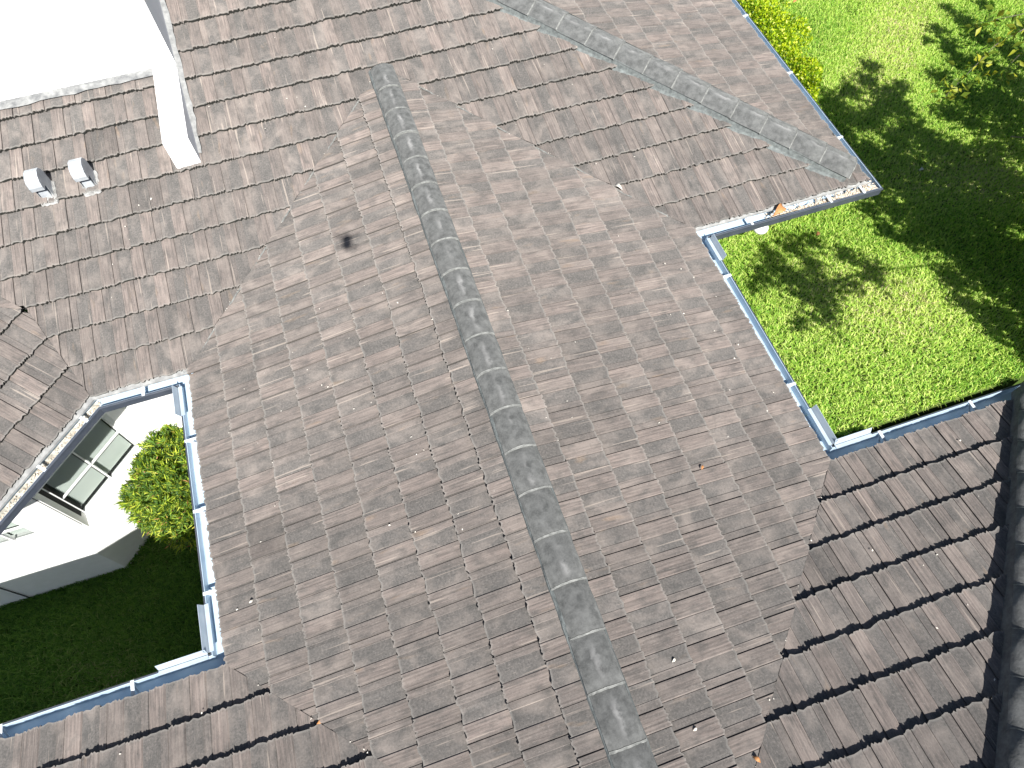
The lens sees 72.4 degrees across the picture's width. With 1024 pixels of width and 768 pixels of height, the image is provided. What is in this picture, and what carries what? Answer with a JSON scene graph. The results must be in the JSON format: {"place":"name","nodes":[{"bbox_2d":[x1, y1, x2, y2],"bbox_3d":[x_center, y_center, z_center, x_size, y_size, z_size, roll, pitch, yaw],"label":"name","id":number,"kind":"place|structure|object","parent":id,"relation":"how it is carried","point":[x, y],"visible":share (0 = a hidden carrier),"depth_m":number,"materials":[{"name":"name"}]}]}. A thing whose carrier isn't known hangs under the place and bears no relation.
{"place":"outdoors","nodes":[
{"label":"outdoors","id":0,"kind":"place"},
{"bbox_2d":[0,519,209,723],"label":"grass","id":1,"kind":"structure","parent":0,"point":[85,643],"depth_m":8.64,"materials":[{"name":"green plant"}]},
{"bbox_2d":[0,0,1023,721],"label":"ground","id":2,"kind":"structure","parent":0,"point":[938,406],"depth_m":7.85,"materials":[{"name":"grass"}]},
{"bbox_2d":[113,423,196,553],"bbox_3d":[-4.105,1.336,8.640,1.296,1.701,1.491,-39,68,-18],"label":"bush","id":3,"kind":"object","parent":2,"relation":"on","point":[157,501],"visible":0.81,"depth_m":8.18,"materials":[{"name":"green plant"}]},
{"bbox_2d":[0,0,1023,767],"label":"house","id":4,"kind":"structure","parent":2,"relation":"on","point":[384,216],"depth_m":6.16,"materials":[{"name":"tile"}]},
{"bbox_2d":[0,483,81,550],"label":"window","id":5,"kind":"structure","parent":4,"relation":"in","point":[13,529],"depth_m":7.59,"materials":[{"name":"glass"}]},
{"bbox_2d":[0,401,101,520],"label":"leaf litter","id":6,"kind":"object","parent":4,"relation":"on","point":[54,456],"visible":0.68,"depth_m":6.37,"materials":[{"name":"beige plant"}]},
{"bbox_2d":[42,417,141,514],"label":"window","id":7,"kind":"structure","parent":4,"relation":"in","point":[90,471],"depth_m":8.03,"materials":[{"name":"clear glass"}]},
{"bbox_2d":[112,56,994,766],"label":"leaf litter","id":8,"kind":"object","parent":4,"relation":"on","point":[558,440],"visible":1,"depth_m":6.02,"materials":[{"name":"brown plant"}]},
{"bbox_2d":[752,756,760,762],"bbox_3d":[1.604,2.459,4.588,0.062,0.028,0.028,30,61,22],"label":"fallen leaf","id":9,"kind":"object","parent":4,"relation":"on","point":[757,758],"visible":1,"depth_m":4.58,"materials":[{"name":"orange plant"}]},
{"bbox_2d":[773,203,785,215],"bbox_3d":[2.862,-1.866,7.468,0.094,0.083,0.201,47,65,4],"label":"fallen leaf","id":10,"kind":"object","parent":4,"relation":"on","point":[780,208],"visible":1,"depth_m":7.44,"materials":[{"name":"orange plant"}]},
{"bbox_2d":[763,180,877,219],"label":"leaf litter","id":11,"kind":"object","parent":4,"relation":"on","point":[866,188],"visible":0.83,"depth_m":7.63,"materials":[{"name":"beige plant"}]},
{"bbox_2d":[737,0,823,108],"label":"hedge","id":12,"kind":"object","parent":2,"relation":"on","point":[768,12],"visible":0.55,"depth_m":9.13,"materials":[{"name":"green plant"}]},
{"bbox_2d":[928,4,1023,137],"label":"tree","id":13,"kind":"object","parent":2,"relation":"on","point":[998,43],"visible":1,"depth_m":6.36,"materials":[{"name":"green plant"}]},
{"bbox_2d":[719,0,1023,438],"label":"grass","id":14,"kind":"structure","parent":0,"point":[981,221],"depth_m":8.05,"materials":[{"name":"green plant"}]}
]}

